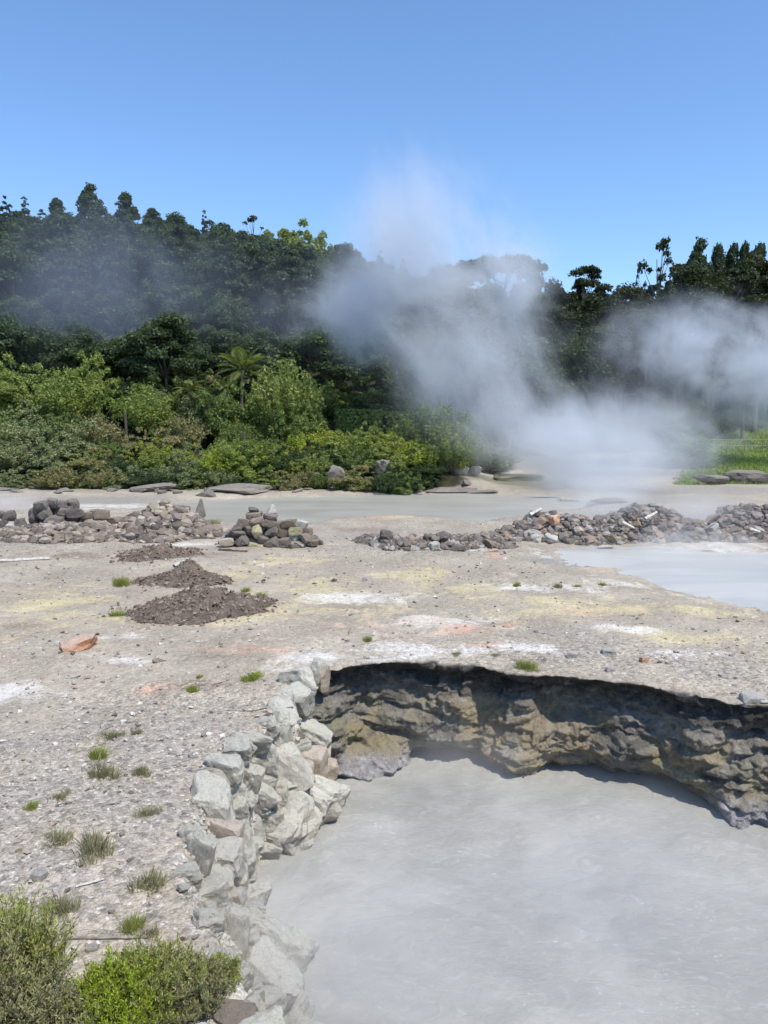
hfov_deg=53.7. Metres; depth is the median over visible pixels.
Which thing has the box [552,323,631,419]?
broadleaf tree
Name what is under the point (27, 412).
shrub
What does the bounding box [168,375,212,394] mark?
shrub
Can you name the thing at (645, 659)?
stone
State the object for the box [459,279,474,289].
conifer tree
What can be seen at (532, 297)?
conifer tree
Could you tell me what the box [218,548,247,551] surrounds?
wooden stick
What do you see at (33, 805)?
grass tuft
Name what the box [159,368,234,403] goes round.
shrub
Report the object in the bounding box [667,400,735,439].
broadleaf tree
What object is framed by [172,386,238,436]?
shrub
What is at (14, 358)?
broadleaf tree
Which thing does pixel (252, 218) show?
sparse tree
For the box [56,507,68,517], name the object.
boulder
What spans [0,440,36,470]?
shrub
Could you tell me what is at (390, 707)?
terrain bank
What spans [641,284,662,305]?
pine tree
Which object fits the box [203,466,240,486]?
shrub
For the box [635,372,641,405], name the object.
broadleaf tree
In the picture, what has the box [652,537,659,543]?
rubble stone
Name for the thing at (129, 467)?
shrub
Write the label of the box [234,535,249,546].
stacked stone
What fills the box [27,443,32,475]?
post
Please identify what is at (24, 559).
wooden log
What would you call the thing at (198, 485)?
shrub
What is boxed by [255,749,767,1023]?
mud water
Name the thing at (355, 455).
shrub
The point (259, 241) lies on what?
broadleaf tree
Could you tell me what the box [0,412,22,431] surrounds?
shrub
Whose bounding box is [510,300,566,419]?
broadleaf tree
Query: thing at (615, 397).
broadleaf tree
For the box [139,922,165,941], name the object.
grass tuft
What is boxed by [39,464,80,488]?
shrub
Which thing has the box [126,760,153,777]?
grass tuft
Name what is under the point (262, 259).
conifer tree
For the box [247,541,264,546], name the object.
stacked stone
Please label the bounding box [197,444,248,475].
shrub
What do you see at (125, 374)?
shrub
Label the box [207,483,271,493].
rock ledge
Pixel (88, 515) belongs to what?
rubble stone
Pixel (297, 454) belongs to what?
shrub
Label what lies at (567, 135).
sky
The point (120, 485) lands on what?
shrub
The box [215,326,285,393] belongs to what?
broadleaf tree
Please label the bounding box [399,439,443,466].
shrub
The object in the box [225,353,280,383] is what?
broadleaf tree
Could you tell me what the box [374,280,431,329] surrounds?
broadleaf tree
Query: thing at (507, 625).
stone
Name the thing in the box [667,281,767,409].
broadleaf tree
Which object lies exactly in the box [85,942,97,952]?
stone
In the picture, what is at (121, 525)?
rubble stone
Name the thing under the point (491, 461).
shrub
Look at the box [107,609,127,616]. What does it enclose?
grass tuft
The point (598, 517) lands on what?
rubble stone
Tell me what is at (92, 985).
heath shrub
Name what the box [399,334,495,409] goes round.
broadleaf tree
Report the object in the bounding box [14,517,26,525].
rubble stone
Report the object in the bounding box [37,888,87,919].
grass tuft
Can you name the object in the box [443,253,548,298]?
umbrella tree
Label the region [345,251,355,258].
conifer tree
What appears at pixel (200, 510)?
standing stone
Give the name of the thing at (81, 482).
shrub
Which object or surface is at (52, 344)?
broadleaf tree
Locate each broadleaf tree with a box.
[0,231,27,294]
[0,238,58,321]
[0,295,58,332]
[0,312,54,376]
[0,347,40,378]
[0,351,53,421]
[1,221,25,246]
[2,218,26,233]
[21,374,52,390]
[22,322,106,378]
[23,354,65,377]
[29,364,97,423]
[36,327,67,336]
[37,225,91,266]
[56,332,139,382]
[64,349,123,420]
[82,282,151,324]
[102,336,162,382]
[114,311,213,392]
[116,379,175,437]
[124,323,173,357]
[126,223,196,302]
[135,357,176,378]
[137,256,213,319]
[143,325,210,378]
[144,226,155,234]
[146,234,219,331]
[153,211,194,228]
[166,282,214,330]
[175,345,218,383]
[177,324,237,383]
[198,239,298,303]
[199,290,258,376]
[200,228,239,243]
[202,219,243,237]
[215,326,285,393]
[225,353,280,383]
[235,230,254,243]
[241,352,325,439]
[242,331,272,339]
[251,234,281,257]
[258,218,326,254]
[274,256,335,314]
[274,328,360,384]
[280,332,320,372]
[292,314,366,376]
[301,230,340,258]
[315,251,333,272]
[323,266,398,317]
[324,242,365,262]
[338,336,400,392]
[347,257,381,267]
[349,312,414,392]
[362,318,408,392]
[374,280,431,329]
[382,263,395,278]
[391,331,429,379]
[393,328,472,393]
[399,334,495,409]
[415,326,485,407]
[419,311,466,407]
[423,263,462,285]
[436,300,527,328]
[439,308,520,411]
[454,288,508,308]
[459,342,559,428]
[460,285,481,298]
[462,333,578,448]
[471,311,522,417]
[480,333,556,437]
[506,292,549,316]
[509,273,546,303]
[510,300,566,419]
[523,288,566,322]
[533,337,565,409]
[537,277,581,405]
[548,357,599,415]
[549,291,607,414]
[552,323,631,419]
[557,320,636,422]
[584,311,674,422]
[587,308,647,417]
[593,289,625,395]
[615,281,655,309]
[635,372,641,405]
[651,261,733,410]
[652,319,714,412]
[656,277,699,410]
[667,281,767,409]
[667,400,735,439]
[682,270,731,406]
[682,285,698,404]
[699,369,707,406]
[706,295,767,426]
[709,377,712,404]
[714,282,718,410]
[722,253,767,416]
[733,279,753,404]
[757,274,767,419]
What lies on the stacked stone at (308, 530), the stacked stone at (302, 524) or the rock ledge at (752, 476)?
the stacked stone at (302, 524)
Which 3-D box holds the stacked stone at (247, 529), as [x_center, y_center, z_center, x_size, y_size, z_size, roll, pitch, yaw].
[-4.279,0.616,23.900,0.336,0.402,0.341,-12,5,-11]
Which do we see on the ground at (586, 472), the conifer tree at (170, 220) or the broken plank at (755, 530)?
the conifer tree at (170, 220)
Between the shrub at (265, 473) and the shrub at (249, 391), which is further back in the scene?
the shrub at (249, 391)
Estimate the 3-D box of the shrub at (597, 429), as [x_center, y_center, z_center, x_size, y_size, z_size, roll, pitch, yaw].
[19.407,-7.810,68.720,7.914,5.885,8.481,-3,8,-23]
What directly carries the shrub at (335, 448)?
on the ground at (586, 472)
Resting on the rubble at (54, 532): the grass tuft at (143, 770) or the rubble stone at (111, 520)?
the rubble stone at (111, 520)
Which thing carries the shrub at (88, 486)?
on the ground at (586, 472)
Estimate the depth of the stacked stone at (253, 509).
23.97 m
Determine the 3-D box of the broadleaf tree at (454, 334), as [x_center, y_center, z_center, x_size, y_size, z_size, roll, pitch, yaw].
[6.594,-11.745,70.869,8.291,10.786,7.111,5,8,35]
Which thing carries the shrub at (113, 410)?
on the ground at (586, 472)
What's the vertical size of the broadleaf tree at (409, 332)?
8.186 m
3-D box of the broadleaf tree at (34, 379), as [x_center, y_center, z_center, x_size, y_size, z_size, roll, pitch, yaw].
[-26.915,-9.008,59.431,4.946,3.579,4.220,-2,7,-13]
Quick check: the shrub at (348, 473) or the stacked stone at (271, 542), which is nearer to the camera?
the stacked stone at (271, 542)
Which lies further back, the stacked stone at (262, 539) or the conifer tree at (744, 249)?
the conifer tree at (744, 249)
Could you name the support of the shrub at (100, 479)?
on the ground at (586, 472)
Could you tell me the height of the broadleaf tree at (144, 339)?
8.713 m
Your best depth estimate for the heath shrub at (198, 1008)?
5.05 m
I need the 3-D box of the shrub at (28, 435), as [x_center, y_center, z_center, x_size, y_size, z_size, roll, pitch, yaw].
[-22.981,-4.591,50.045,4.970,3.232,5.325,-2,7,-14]
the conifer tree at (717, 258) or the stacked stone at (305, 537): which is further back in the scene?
the conifer tree at (717, 258)
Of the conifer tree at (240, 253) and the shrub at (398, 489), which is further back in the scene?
the conifer tree at (240, 253)
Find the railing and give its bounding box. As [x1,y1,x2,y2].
[709,439,767,452]
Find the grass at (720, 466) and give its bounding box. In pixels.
[672,419,767,484]
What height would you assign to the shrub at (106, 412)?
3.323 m
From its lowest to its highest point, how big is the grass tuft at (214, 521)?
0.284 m
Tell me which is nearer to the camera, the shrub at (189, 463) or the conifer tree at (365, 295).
the shrub at (189, 463)
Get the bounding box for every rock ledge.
[129,483,176,491]
[196,489,215,496]
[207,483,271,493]
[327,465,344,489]
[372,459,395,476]
[426,487,477,492]
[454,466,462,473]
[467,489,497,493]
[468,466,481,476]
[493,473,547,480]
[590,497,627,503]
[693,475,729,483]
[722,470,767,483]
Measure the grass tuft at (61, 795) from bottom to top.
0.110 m
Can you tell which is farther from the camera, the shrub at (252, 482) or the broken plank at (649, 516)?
the shrub at (252, 482)
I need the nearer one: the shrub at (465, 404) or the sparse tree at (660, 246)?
the shrub at (465, 404)
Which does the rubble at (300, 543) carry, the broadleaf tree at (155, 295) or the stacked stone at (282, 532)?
the stacked stone at (282, 532)
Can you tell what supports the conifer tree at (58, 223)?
on the ground at (586, 472)
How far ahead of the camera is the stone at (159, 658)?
12.39 m
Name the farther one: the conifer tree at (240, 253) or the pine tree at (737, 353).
the conifer tree at (240, 253)
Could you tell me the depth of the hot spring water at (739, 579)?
21.43 m
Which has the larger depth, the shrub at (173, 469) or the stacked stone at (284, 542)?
the shrub at (173, 469)
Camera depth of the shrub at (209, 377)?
57.36 m
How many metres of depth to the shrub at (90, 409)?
55.32 m
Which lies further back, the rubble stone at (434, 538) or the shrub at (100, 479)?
the shrub at (100, 479)
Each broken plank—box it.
[529,507,541,516]
[621,521,633,528]
[643,511,657,520]
[707,515,720,524]
[749,527,759,532]
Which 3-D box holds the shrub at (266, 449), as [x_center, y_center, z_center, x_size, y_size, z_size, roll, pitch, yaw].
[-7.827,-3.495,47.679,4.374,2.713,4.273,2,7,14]
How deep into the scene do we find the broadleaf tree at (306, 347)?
60.24 m
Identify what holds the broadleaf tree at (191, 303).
on the ground at (586, 472)
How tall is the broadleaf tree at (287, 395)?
7.024 m
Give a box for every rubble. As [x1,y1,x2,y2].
[0,520,117,543]
[98,498,225,543]
[218,520,323,547]
[331,531,540,556]
[494,502,767,545]
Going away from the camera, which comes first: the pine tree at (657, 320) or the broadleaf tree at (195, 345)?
the broadleaf tree at (195, 345)
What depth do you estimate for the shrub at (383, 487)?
43.66 m
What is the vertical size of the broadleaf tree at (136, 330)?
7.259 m
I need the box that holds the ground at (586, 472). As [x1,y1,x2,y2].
[0,302,767,1023]
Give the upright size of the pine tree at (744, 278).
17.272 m
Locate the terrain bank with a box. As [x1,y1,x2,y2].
[211,639,767,828]
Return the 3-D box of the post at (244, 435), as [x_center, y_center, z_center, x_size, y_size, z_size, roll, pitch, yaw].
[-8.702,-3.654,47.404,0.252,2.671,0.228,0,7,0]
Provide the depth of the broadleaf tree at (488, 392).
67.22 m
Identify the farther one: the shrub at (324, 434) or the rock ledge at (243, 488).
the shrub at (324, 434)
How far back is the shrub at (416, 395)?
58.95 m
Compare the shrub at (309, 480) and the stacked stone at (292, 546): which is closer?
the stacked stone at (292, 546)
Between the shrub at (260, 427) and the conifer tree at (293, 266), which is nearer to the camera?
the shrub at (260, 427)
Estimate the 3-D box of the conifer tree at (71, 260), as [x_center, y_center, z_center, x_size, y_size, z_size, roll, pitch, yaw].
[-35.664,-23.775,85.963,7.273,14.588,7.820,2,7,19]
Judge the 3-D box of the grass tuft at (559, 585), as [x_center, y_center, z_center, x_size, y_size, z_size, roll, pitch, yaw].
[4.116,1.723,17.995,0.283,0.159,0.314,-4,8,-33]
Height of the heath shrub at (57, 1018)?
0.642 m
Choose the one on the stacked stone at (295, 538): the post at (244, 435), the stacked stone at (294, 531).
the stacked stone at (294, 531)
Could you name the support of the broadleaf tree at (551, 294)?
on the ground at (586, 472)
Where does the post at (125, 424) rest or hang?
on the ground at (586, 472)
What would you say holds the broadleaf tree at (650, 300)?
on the ground at (586, 472)
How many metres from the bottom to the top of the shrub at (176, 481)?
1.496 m
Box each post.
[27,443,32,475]
[124,411,127,443]
[242,432,245,452]
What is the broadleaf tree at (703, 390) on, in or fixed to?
on the ground at (586, 472)
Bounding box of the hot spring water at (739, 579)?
[536,546,767,610]
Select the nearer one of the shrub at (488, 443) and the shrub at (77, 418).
the shrub at (77, 418)
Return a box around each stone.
[0,520,8,527]
[2,510,16,520]
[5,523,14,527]
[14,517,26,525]
[28,868,48,881]
[59,633,97,651]
[82,512,92,519]
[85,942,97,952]
[89,521,104,523]
[93,509,109,520]
[106,516,120,523]
[117,523,125,528]
[126,525,137,532]
[146,529,156,533]
[152,654,166,662]
[153,506,164,514]
[172,505,187,512]
[177,883,189,891]
[195,499,205,517]
[218,538,233,546]
[230,530,245,537]
[232,525,241,530]
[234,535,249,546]
[236,518,249,528]
[242,526,252,536]
[245,511,262,519]
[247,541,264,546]
[248,507,258,511]
[250,516,263,526]
[251,524,262,538]
[257,536,268,543]
[261,519,280,529]
[263,513,277,520]
[264,527,277,536]
[264,536,279,547]
[267,504,276,513]
[278,527,288,537]
[278,537,290,547]
[280,519,296,527]
[288,527,301,535]
[288,536,300,541]
[289,544,299,548]
[296,519,308,528]
[299,533,310,542]
[302,527,312,534]
[309,539,318,545]
[368,540,378,546]
[380,529,392,539]
[403,541,410,547]
[423,533,430,539]
[428,541,439,549]
[430,536,440,541]
[439,535,447,540]
[440,531,450,538]
[458,533,467,541]
[475,536,481,542]
[483,539,492,548]
[485,549,497,551]
[500,524,514,530]
[502,623,510,627]
[515,522,525,531]
[526,517,532,523]
[531,529,540,534]
[531,534,543,542]
[544,533,557,542]
[548,515,559,525]
[562,521,570,528]
[566,651,578,657]
[574,526,583,534]
[593,515,606,520]
[601,647,616,655]
[603,535,617,542]
[605,666,614,672]
[627,533,639,540]
[639,656,648,662]
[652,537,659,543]
[682,525,694,530]
[707,523,718,530]
[707,531,717,536]
[717,533,725,540]
[727,526,741,532]
[738,690,764,707]
[753,531,764,538]
[759,698,767,703]
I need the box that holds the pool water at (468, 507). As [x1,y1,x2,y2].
[171,493,594,522]
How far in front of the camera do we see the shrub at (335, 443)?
48.40 m
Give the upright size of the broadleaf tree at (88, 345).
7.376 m
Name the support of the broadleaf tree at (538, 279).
on the ground at (586, 472)
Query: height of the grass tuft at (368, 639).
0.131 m
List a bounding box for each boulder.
[28,508,44,523]
[28,512,38,522]
[33,500,48,513]
[37,507,52,519]
[43,515,64,522]
[47,498,57,508]
[50,508,57,514]
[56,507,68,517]
[57,500,67,509]
[65,508,83,517]
[65,518,76,522]
[67,498,79,508]
[450,544,465,551]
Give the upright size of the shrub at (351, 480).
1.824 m
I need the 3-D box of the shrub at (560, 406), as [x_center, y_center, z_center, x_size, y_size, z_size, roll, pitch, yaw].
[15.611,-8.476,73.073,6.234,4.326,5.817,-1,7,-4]
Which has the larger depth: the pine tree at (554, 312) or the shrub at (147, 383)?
the pine tree at (554, 312)
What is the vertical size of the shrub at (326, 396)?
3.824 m
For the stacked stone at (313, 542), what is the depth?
23.67 m
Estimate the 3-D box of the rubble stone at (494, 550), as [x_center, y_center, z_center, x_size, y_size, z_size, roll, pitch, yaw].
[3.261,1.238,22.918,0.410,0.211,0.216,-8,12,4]
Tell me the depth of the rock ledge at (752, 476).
48.63 m
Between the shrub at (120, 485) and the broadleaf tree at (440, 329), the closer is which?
the shrub at (120, 485)
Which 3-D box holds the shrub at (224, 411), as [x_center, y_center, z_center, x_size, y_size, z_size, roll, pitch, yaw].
[-11.176,-6.720,53.694,4.545,5.591,5.025,-6,9,-40]
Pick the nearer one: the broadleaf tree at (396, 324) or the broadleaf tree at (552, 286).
the broadleaf tree at (396, 324)
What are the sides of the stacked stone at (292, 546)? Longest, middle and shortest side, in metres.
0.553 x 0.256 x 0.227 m
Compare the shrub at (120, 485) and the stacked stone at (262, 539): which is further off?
the shrub at (120, 485)
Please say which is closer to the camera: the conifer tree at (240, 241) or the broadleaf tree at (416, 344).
the broadleaf tree at (416, 344)
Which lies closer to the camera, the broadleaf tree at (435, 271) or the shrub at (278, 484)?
the shrub at (278, 484)
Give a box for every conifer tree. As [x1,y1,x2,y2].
[0,195,14,232]
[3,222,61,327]
[6,218,27,240]
[11,210,21,218]
[17,197,31,222]
[17,216,47,252]
[20,209,98,328]
[29,235,101,332]
[37,209,45,220]
[45,197,66,217]
[73,182,107,230]
[78,209,101,234]
[83,215,137,332]
[83,221,155,338]
[84,217,109,282]
[100,219,163,329]
[114,191,141,226]
[139,217,155,229]
[141,207,161,226]
[146,219,170,275]
[150,223,207,312]
[158,305,175,373]
[167,216,174,226]
[186,225,206,274]
[199,232,257,314]
[200,210,208,234]
[200,227,256,367]
[236,231,246,244]
[247,239,286,330]
[255,243,321,339]
[259,238,285,331]
[283,245,334,326]
[321,258,361,308]
[322,258,374,330]
[340,262,396,374]
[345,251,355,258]
[376,250,387,280]
[382,275,411,363]
[398,258,409,283]
[407,276,468,398]
[433,269,463,398]
[455,282,504,416]
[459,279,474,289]
[480,278,491,293]
[492,285,509,302]
[520,284,542,327]
[522,293,547,317]
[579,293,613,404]
[683,236,713,399]
[699,242,725,374]
[724,241,738,398]
[735,240,749,396]
[749,241,767,402]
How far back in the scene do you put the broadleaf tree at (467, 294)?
94.92 m
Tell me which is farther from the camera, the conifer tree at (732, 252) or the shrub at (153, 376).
the conifer tree at (732, 252)
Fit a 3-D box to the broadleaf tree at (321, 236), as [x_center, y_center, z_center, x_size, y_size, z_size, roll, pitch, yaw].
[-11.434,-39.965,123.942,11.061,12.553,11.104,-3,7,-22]
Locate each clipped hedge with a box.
[333,408,384,436]
[384,410,424,439]
[453,410,482,464]
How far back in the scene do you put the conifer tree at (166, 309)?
81.48 m
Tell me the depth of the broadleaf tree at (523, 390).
67.96 m
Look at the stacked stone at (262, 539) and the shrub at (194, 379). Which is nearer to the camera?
the stacked stone at (262, 539)
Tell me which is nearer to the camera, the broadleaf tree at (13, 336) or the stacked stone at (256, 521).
the stacked stone at (256, 521)
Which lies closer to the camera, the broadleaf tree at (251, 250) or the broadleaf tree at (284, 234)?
the broadleaf tree at (251, 250)
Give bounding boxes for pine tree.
[519,304,582,415]
[566,264,612,409]
[597,301,666,422]
[616,287,648,416]
[619,330,683,444]
[623,313,696,414]
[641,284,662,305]
[664,263,684,393]
[710,319,767,438]
[714,268,765,411]
[720,293,767,431]
[729,250,767,283]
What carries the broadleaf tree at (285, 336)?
on the ground at (586, 472)
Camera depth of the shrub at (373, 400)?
57.64 m
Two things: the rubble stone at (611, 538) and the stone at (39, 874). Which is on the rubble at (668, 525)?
the rubble stone at (611, 538)
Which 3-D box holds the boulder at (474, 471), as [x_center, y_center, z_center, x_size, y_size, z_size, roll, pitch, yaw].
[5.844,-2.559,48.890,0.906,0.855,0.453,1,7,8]
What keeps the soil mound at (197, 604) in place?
on the ground at (586, 472)
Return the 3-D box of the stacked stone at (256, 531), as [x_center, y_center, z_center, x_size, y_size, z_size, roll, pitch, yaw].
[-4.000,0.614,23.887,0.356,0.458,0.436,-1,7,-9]
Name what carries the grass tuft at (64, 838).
on the ground at (586, 472)
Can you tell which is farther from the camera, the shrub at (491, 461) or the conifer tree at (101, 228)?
the conifer tree at (101, 228)
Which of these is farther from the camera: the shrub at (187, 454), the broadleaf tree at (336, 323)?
the broadleaf tree at (336, 323)
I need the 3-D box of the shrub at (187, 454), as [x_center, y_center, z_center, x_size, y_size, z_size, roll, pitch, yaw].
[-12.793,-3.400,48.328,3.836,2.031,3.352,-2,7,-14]
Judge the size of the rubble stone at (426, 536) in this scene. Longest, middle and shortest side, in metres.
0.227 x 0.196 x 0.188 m
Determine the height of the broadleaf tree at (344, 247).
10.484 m
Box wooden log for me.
[0,557,49,561]
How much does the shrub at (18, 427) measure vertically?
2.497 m
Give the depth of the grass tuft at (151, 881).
6.55 m
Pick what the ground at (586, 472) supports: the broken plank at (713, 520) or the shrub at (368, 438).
the shrub at (368, 438)
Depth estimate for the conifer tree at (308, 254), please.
86.25 m
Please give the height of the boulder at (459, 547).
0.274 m
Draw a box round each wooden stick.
[63,936,147,939]
[76,878,103,887]
[199,537,215,538]
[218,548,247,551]
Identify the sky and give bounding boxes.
[0,0,767,300]
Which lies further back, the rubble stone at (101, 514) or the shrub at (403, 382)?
the shrub at (403, 382)
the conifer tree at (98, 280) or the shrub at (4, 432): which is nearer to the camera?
the shrub at (4, 432)
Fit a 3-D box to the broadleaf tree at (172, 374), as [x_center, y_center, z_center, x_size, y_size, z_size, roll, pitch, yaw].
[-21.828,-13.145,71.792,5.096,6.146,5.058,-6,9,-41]
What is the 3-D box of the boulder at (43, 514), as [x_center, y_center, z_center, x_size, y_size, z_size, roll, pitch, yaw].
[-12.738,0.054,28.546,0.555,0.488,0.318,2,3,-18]
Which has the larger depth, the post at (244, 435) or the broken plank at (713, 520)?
the post at (244, 435)
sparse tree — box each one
[242,215,263,244]
[635,267,646,298]
[637,236,679,396]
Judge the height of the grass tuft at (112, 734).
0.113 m
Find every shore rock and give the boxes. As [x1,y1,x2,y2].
[55,489,74,491]
[107,488,117,491]
[129,487,146,492]
[157,490,166,493]
[292,488,303,492]
[462,480,471,485]
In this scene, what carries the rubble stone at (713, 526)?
on the rubble at (668, 525)
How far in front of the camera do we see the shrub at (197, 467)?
45.70 m
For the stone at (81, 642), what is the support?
on the ground at (586, 472)
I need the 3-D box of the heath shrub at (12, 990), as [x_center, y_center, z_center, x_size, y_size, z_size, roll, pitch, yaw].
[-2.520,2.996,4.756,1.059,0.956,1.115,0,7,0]
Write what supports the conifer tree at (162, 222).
on the ground at (586, 472)
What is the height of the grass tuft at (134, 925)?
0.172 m
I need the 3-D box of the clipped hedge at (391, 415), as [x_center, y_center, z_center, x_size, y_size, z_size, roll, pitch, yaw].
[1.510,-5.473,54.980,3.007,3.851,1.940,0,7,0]
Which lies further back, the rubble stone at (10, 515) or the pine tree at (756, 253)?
the pine tree at (756, 253)
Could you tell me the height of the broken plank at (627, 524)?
0.282 m
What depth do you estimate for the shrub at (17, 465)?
46.54 m
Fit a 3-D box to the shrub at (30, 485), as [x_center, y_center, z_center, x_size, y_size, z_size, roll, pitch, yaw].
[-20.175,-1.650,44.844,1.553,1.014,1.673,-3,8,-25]
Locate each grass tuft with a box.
[21,798,42,810]
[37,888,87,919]
[41,823,75,849]
[44,785,73,802]
[70,825,123,867]
[85,750,122,780]
[86,742,111,760]
[98,728,126,739]
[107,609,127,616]
[111,574,132,586]
[116,907,148,935]
[124,863,177,893]
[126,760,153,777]
[130,729,142,735]
[130,804,165,817]
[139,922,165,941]
[185,683,199,692]
[203,518,220,524]
[234,667,264,681]
[240,587,251,592]
[362,635,372,641]
[450,650,462,657]
[513,658,538,671]
[553,582,562,588]
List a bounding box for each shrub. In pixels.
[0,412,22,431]
[0,418,69,453]
[0,423,33,449]
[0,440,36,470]
[0,443,26,471]
[0,472,31,489]
[0,473,27,488]
[0,880,79,1016]
[0,898,73,1023]
[0,973,104,1023]
[1,398,55,432]
[2,421,36,439]
[7,365,76,417]
[8,436,71,473]
[13,459,42,471]
[16,446,88,473]
[22,414,83,447]
[22,443,60,468]
[23,470,41,488]
[29,465,81,489]
[29,480,50,488]
[32,409,63,428]
[37,420,113,461]
[39,367,64,377]
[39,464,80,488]
[42,436,85,459]
[46,404,93,425]
[48,941,171,1023]
[49,364,108,390]
[52,412,99,435]
[56,472,86,488]
[64,408,128,448]
[65,447,128,475]
[69,451,109,471]
[72,465,91,483]
[72,474,89,485]
[78,468,105,488]
[78,931,210,1023]
[83,445,133,460]
[83,465,126,488]
[87,387,124,421]
[90,389,136,426]
[91,456,139,476]
[92,439,131,458]
[95,446,135,464]
[99,469,133,488]
[102,465,147,489]
[103,369,182,418]
[109,376,140,400]
[110,365,174,389]
[113,376,169,393]
[115,387,170,424]
[120,466,165,486]
[121,385,165,410]
[121,427,153,460]
[125,380,174,409]
[129,437,170,466]
[133,449,174,472]
[140,469,169,482]
[143,949,233,1023]
[144,370,200,390]
[148,417,206,444]
[152,418,197,456]
[152,444,206,466]
[155,464,189,474]
[155,469,200,487]
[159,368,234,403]
[161,392,196,418]
[161,441,207,479]
[162,408,211,450]
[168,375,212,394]
[169,374,239,416]
[170,470,203,490]
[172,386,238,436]
[181,468,210,487]
[186,479,209,488]
[191,375,238,406]
[193,378,258,442]
[193,459,220,476]
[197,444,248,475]
[199,949,242,995]
[200,470,226,486]
[202,436,238,456]
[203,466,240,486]
[211,438,263,474]
[217,419,261,446]
[219,479,236,484]
[228,435,286,469]
[234,379,309,420]
[234,383,250,416]
[237,375,278,396]
[238,453,263,470]
[238,467,290,489]
[239,374,283,439]
[241,413,280,440]
[241,442,288,470]
[246,462,288,486]
[248,480,260,484]
[261,469,296,490]
[268,400,327,449]
[272,438,329,472]
[278,471,308,490]
[282,430,323,454]
[282,459,314,475]
[287,468,318,487]
[292,451,334,473]
[295,369,354,396]
[295,380,342,418]
[299,476,320,487]
[304,468,327,487]
[305,427,354,448]
[306,469,333,488]
[308,463,340,474]
[309,374,350,390]
[309,413,330,433]
[312,439,348,456]
[314,373,364,408]
[316,380,350,417]
[316,444,352,470]
[319,429,380,459]
[323,440,365,460]
[325,431,353,445]
[328,441,375,471]
[328,465,378,490]
[333,482,348,489]
[342,374,422,420]
[343,458,373,473]
[344,468,363,477]
[348,428,401,460]
[353,479,377,490]
[356,420,399,444]
[360,430,418,460]
[360,449,396,461]
[362,442,419,475]
[367,467,411,482]
[368,474,406,492]
[377,378,431,407]
[379,437,407,451]
[383,471,430,493]
[384,440,438,467]
[385,383,435,409]
[390,387,440,419]
[394,394,472,459]
[395,463,449,474]
[395,465,441,489]
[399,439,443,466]
[418,383,470,420]
[420,421,487,472]
[439,407,484,440]
[442,415,495,446]
[466,426,495,450]
[470,440,524,472]
[481,402,539,448]
[483,419,518,446]
[515,403,568,437]
[520,406,572,445]
[536,407,587,445]
[541,407,584,424]
[555,392,646,450]
[613,413,655,447]
[617,396,679,434]
[622,443,701,464]
[632,391,721,445]
[651,424,722,466]
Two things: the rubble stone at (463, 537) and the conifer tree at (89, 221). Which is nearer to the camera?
the rubble stone at (463, 537)
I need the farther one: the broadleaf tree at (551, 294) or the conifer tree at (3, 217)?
the conifer tree at (3, 217)
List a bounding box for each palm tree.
[170,380,203,408]
[209,380,240,396]
[213,346,274,418]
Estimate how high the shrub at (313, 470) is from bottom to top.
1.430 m
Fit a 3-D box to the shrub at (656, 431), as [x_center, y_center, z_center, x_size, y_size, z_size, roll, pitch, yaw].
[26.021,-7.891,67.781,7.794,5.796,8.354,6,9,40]
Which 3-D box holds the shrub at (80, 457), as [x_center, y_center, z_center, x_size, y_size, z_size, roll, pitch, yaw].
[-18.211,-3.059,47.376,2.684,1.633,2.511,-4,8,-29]
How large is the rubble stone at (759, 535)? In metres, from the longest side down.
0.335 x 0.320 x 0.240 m
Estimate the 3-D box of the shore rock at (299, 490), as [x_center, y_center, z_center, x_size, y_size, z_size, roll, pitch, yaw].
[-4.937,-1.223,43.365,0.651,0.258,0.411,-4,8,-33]
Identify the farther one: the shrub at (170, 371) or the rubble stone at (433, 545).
the shrub at (170, 371)
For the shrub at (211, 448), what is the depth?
48.79 m
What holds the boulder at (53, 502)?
on the boulder at (54, 511)
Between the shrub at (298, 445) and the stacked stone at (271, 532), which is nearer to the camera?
the stacked stone at (271, 532)
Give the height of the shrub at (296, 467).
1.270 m
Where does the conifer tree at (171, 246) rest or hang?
on the ground at (586, 472)
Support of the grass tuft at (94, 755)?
on the ground at (586, 472)
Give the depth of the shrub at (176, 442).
49.90 m
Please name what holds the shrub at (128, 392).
on the ground at (586, 472)
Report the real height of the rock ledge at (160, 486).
0.569 m
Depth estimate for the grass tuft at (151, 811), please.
7.74 m
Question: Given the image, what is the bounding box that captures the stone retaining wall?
[173,657,350,1023]
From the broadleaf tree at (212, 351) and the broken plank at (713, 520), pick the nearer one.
the broken plank at (713, 520)
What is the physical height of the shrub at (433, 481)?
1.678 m
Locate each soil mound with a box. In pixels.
[97,584,286,627]
[106,542,207,561]
[122,559,234,588]
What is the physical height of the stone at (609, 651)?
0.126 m
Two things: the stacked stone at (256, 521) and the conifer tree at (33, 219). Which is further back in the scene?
the conifer tree at (33, 219)
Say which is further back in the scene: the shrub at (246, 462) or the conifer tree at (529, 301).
the conifer tree at (529, 301)
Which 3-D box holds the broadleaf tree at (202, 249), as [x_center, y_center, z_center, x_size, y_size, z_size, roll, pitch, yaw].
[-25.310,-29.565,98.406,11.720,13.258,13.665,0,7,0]
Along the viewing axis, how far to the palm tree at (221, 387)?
56.08 m
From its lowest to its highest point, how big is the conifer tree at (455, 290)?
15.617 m
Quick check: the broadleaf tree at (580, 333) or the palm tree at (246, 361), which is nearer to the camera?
the palm tree at (246, 361)
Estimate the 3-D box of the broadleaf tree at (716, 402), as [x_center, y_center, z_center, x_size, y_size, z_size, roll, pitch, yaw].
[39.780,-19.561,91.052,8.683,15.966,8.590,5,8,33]
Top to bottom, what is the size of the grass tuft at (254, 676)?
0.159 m

